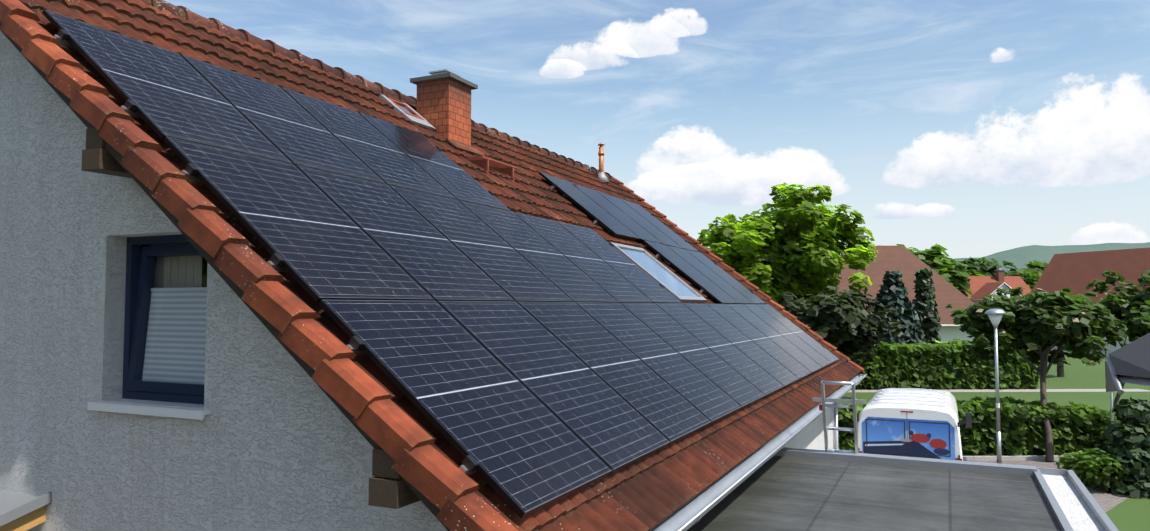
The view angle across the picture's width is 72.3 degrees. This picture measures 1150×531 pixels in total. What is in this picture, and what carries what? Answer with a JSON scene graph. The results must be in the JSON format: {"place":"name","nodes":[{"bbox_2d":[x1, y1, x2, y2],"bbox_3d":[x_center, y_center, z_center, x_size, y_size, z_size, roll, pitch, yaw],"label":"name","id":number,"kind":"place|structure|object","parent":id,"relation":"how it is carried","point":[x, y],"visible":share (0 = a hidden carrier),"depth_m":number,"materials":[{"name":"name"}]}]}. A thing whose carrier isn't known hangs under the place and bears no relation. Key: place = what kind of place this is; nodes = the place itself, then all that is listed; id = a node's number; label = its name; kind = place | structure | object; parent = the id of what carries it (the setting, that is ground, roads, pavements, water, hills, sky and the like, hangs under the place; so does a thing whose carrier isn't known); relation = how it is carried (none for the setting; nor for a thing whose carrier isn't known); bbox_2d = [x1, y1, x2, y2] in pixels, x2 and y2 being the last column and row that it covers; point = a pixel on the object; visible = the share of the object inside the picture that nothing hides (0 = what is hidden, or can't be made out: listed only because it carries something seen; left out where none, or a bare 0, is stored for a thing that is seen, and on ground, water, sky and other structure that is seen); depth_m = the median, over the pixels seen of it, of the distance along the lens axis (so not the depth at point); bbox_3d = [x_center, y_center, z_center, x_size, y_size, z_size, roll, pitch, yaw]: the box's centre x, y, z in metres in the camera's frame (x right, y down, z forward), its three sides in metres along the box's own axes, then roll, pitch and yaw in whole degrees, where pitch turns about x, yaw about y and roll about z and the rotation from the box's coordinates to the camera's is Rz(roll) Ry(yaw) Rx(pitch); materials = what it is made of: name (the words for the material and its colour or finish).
{"place":"outdoors","nodes":[
{"label":"outdoors","id":0,"kind":"place"},
{"bbox_2d":[164,0,1149,258],"label":"sky","id":1,"kind":"structure","parent":0,"point":[969,128],"materials":[{"name":"blue"}]},
{"bbox_2d":[653,374,866,530],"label":"rain gutter","id":2,"kind":"object","parent":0,"point":[691,513],"visible":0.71,"depth_m":6.89,"materials":[{"name":"silver metal"}]},
{"bbox_2d":[836,233,983,342],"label":"house","id":3,"kind":"structure","parent":0,"point":[907,263],"depth_m":60.88,"materials":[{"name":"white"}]},
{"bbox_2d":[835,389,1149,391],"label":"foot path","id":4,"kind":"structure","parent":0,"point":[1038,390],"depth_m":40.52,"materials":[{"name":"beige concrete"}]},
{"bbox_2d":[840,354,1149,530],"bbox_3d":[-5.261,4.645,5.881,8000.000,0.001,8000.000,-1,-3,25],"label":"ground","id":5,"kind":"structure","parent":0,"point":[1131,514],"depth_m":38.28,"materials":[{"name":"green plant"}]},
{"bbox_2d":[0,31,834,530],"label":"house walls","id":6,"kind":"structure","parent":5,"relation":"on","point":[274,439],"depth_m":5.49,"materials":[{"name":"grey paint"}]},
{"bbox_2d":[0,489,51,530],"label":"entrance canopy","id":7,"kind":"object","parent":6,"relation":"attached to","point":[21,511],"visible":1,"depth_m":5.58,"materials":[{"name":"grey metal"}]},
{"bbox_2d":[87,234,210,419],"bbox_3d":[-2.760,0.461,5.433,1.130,1.550,0.455,-1,-3,25],"label":"house window","id":8,"kind":"structure","parent":6,"relation":"in","point":[165,326],"depth_m":5.56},
{"bbox_2d":[0,21,450,530],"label":"roof slab","id":9,"kind":"structure","parent":6,"relation":"on","point":[274,332],"depth_m":4.62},
{"bbox_2d":[0,0,517,530],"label":"roof verge","id":10,"kind":"structure","parent":9,"relation":"attached to","point":[404,440],"depth_m":4.44,"materials":[{"name":"tile"}]},
{"bbox_2d":[141,0,612,179],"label":"roof ridge tiles","id":11,"kind":"object","parent":9,"relation":"on","point":[185,13],"visible":0.5,"depth_m":10.04,"materials":[{"name":"brown tile"}]},
{"bbox_2d":[379,94,435,130],"bbox_3d":[-2.350,-2.144,11.057,0.570,0.444,0.600,-1,-3,25],"label":"roof hatch","id":12,"kind":"object","parent":9,"relation":"in","point":[401,108],"visible":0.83,"depth_m":10.95,"materials":[{"name":"white metal"}]},
{"bbox_2d":[54,29,824,475],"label":"solar rails","id":13,"kind":"object","parent":9,"relation":"on","point":[470,463],"visible":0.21,"depth_m":5.02,"materials":[{"name":"metal"}]},
{"bbox_2d":[19,0,860,530],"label":"roof tiles","id":14,"kind":"object","parent":9,"relation":"on","point":[653,490],"visible":0.31,"depth_m":7.55,"materials":[{"name":"orange tile"}]},
{"bbox_2d":[42,9,838,517],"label":"solar panels","id":15,"kind":"object","parent":9,"relation":"on","point":[528,363],"visible":1,"depth_m":6.29,"materials":[{"name":"glass"}]},
{"bbox_2d":[410,69,485,156],"bbox_3d":[-1.856,-1.899,11.497,0.837,1.850,0.780,-1,-3,25],"label":"chimney","id":16,"kind":"object","parent":9,"relation":"on","point":[443,107],"visible":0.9,"depth_m":11.31,"materials":[{"name":"brick"}]},
{"bbox_2d":[466,156,517,180],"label":"roof step","id":17,"kind":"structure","parent":9,"relation":"on","point":[484,162],"depth_m":11.19,"materials":[{"name":"red metal"}]},
{"bbox_2d":[597,143,609,182],"bbox_3d":[0.618,-2.276,17.744,0.326,0.970,0.329,-1,-3,25],"label":"flue pipe","id":18,"kind":"object","parent":9,"relation":"on","point":[602,175],"visible":0.92,"depth_m":17.71,"materials":[{"name":"orange metal"}]},
{"bbox_2d":[610,242,706,303],"bbox_3d":[1.273,0.138,12.022,1.136,0.929,1.350,-1,-3,25],"label":"skylight","id":19,"kind":"object","parent":9,"relation":"in","point":[671,282],"visible":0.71,"depth_m":11.98},
{"bbox_2d":[612,177,864,373],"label":"roof verge","id":20,"kind":"structure","parent":9,"relation":"attached to","point":[769,298],"depth_m":17.53,"materials":[{"name":"tile"}]},
{"bbox_2d":[81,127,419,508],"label":"roof beams","id":21,"kind":"structure","parent":6,"relation":"in","point":[389,487],"depth_m":4.04,"materials":[{"name":"brown wood"}]},
{"bbox_2d":[697,182,878,306],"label":"maple tree","id":22,"kind":"object","parent":5,"relation":"on","point":[795,234],"depth_m":45.08,"materials":[{"name":"green plant"}]},
{"bbox_2d":[779,285,903,363],"bbox_3d":[11.865,2.865,37.101,6.713,3.861,6.011,-1,-3,25],"label":"dark maple crown","id":23,"kind":"object","parent":5,"relation":"on","point":[845,322],"visible":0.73,"depth_m":35.74},
{"bbox_2d":[874,270,924,344],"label":"conifer tree","id":24,"kind":"object","parent":5,"relation":"on","point":[893,290],"visible":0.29,"depth_m":47.51,"materials":[{"name":"green plant"}]},
{"bbox_2d":[896,244,949,257],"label":"tree","id":25,"kind":"object","parent":5,"relation":"on","point":[945,253],"visible":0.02,"depth_m":109.36,"materials":[{"name":"green plant"}]},
{"bbox_2d":[912,268,941,343],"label":"cypress","id":26,"kind":"object","parent":5,"relation":"on","point":[924,303],"visible":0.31,"depth_m":48.02,"materials":[{"name":"green plant"}]},
{"bbox_2d":[906,243,972,299],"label":"tree","id":27,"kind":"object","parent":5,"relation":"on","point":[936,260],"visible":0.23,"depth_m":76.51,"materials":[{"name":"green plant"}]},
{"bbox_2d":[840,339,1039,389],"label":"hedge","id":28,"kind":"object","parent":5,"relation":"on","point":[912,351],"depth_m":41.08,"materials":[{"name":"green plant"}]},
{"bbox_2d":[838,396,1107,455],"bbox_3d":[9.110,4.782,22.831,12.651,2.003,1.644,0,-3,-2],"label":"street hedge","id":29,"kind":"object","parent":5,"relation":"on","point":[1031,413],"depth_m":22.47,"materials":[{"name":"green plant"}]},
{"bbox_2d":[956,257,1009,275],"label":"tree","id":30,"kind":"object","parent":5,"relation":"on","point":[985,267],"visible":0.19,"depth_m":123.62,"materials":[{"name":"green plant"}]},
{"bbox_2d":[1004,269,1041,290],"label":"tree","id":31,"kind":"object","parent":5,"relation":"on","point":[1031,280],"visible":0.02,"depth_m":101.02,"materials":[{"name":"green plant"}]},
{"bbox_2d":[1002,260,1045,274],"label":"tree","id":32,"kind":"object","parent":5,"relation":"on","point":[1029,265],"depth_m":132.22,"materials":[{"name":"green plant"}]},
{"bbox_2d":[963,455,1092,460],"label":"street kerb","id":33,"kind":"structure","parent":5,"relation":"on","point":[1027,457],"depth_m":22.17,"materials":[{"name":"grey concrete"}]},
{"bbox_2d":[1012,261,1049,276],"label":"tree","id":34,"kind":"object","parent":5,"relation":"on","point":[1039,268],"visible":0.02,"depth_m":108.19,"materials":[{"name":"green plant"}]},
{"bbox_2d":[945,287,1149,461],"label":"rowan tree","id":35,"kind":"object","parent":5,"relation":"on","point":[1036,320],"depth_m":22.92,"materials":[{"name":"green plant"}]},
{"bbox_2d":[1057,287,1092,376],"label":"tree","id":36,"kind":"object","parent":5,"relation":"on","point":[1060,371],"depth_m":48.24,"materials":[{"name":"plant"}]},
{"bbox_2d":[1029,248,1149,356],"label":"house roof","id":37,"kind":"structure","parent":5,"relation":"on","point":[1078,272],"depth_m":72.22,"materials":[{"name":"brown tile"}]},
{"bbox_2d":[1085,269,1149,425],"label":"rowan tree","id":38,"kind":"object","parent":5,"relation":"on","point":[1137,301],"depth_m":24.96,"materials":[{"name":"green plant"}]},
{"bbox_2d":[1088,397,1149,498],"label":"bush","id":39,"kind":"object","parent":5,"relation":"on","point":[1130,445],"depth_m":18.37,"materials":[{"name":"green plant"}]},
{"bbox_2d":[1106,333,1149,394],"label":"neighbour roof corner","id":40,"kind":"object","parent":5,"relation":"on","point":[1129,363],"visible":1,"depth_m":13.04,"materials":[{"name":"grey"}]},
{"bbox_2d":[971,282,1020,302],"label":"house","id":41,"kind":"structure","parent":0,"point":[987,289],"depth_m":81.83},
{"bbox_2d":[964,268,1030,300],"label":"house roof","id":42,"kind":"structure","parent":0,"point":[977,283],"depth_m":86.39,"materials":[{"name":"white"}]},
{"bbox_2d":[973,460,1129,512],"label":"street pavement","id":43,"kind":"structure","parent":0,"point":[1106,501],"depth_m":18.43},
{"bbox_2d":[812,380,865,452],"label":"ladder","id":44,"kind":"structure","parent":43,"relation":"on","point":[824,400],"depth_m":8.91,"materials":[{"name":"silver metal"}]},
{"bbox_2d":[857,388,971,460],"bbox_3d":[7.931,4.148,18.450,2.540,2.349,6.020,-1,-3,25],"label":"van","id":45,"kind":"object","parent":43,"relation":"on","point":[915,422],"visible":0.65,"depth_m":15.96,"materials":[{"name":"white paint"}]},
{"bbox_2d":[985,309,1005,463],"bbox_3d":[11.621,3.323,21.675,0.540,4.270,0.540,-1,-3,25],"label":"street lamp","id":46,"kind":"object","parent":43,"relation":"on","point":[995,316],"visible":0.98,"depth_m":21.63,"materials":[{"name":"grey metal"}]},
{"bbox_2d":[1055,452,1089,481],"bbox_3d":[12.505,5.019,19.637,0.892,0.689,0.999,-1,-3,25],"label":"shrub","id":47,"kind":"object","parent":43,"relation":"on","point":[1063,463],"visible":0.35,"depth_m":19.65,"materials":[{"name":"green plant"}]},
{"bbox_2d":[1042,474,1104,530],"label":"garage walls","id":48,"kind":"structure","parent":43,"relation":"on","point":[1078,513],"depth_m":6.88,"materials":[{"name":"white paint"}]},
{"bbox_2d":[651,454,1061,530],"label":"flat roof","id":49,"kind":"structure","parent":48,"relation":"on","point":[780,493],"depth_m":7.01,"materials":[{"name":"grey concrete"}]},
{"bbox_2d":[753,446,1118,530],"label":"flat roof edging","id":50,"kind":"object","parent":49,"relation":"attached to","point":[1101,516],"depth_m":8.24,"materials":[{"name":"grey metal"}]},
{"bbox_2d":[1069,448,1129,488],"bbox_3d":[12.389,4.810,18.630,1.223,0.936,1.264,-1,-3,25],"label":"shrub","id":51,"kind":"object","parent":43,"relation":"on","point":[1091,468],"visible":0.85,"depth_m":18.39,"materials":[{"name":"green plant"}]},
{"bbox_2d":[1105,362,1116,424],"bbox_3d":[14.422,3.981,21.130,0.440,2.900,0.080,1,-3,-13],"label":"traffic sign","id":52,"kind":"object","parent":43,"relation":"on","point":[1110,387],"visible":0.35,"depth_m":21.12,"materials":[{"name":"grey metal"}]},
{"bbox_2d":[1090,410,1149,445],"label":"shrub","id":53,"kind":"object","parent":43,"relation":"on","point":[1106,423],"visible":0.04,"depth_m":22.31,"materials":[{"name":"green plant"}]},
{"bbox_2d":[954,242,1149,271],"bbox_3d":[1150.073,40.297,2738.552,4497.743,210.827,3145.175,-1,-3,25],"label":"hills","id":54,"kind":"structure","parent":0,"point":[1019,257],"depth_m":2393.66,"materials":[{"name":"green plant"}]}
]}

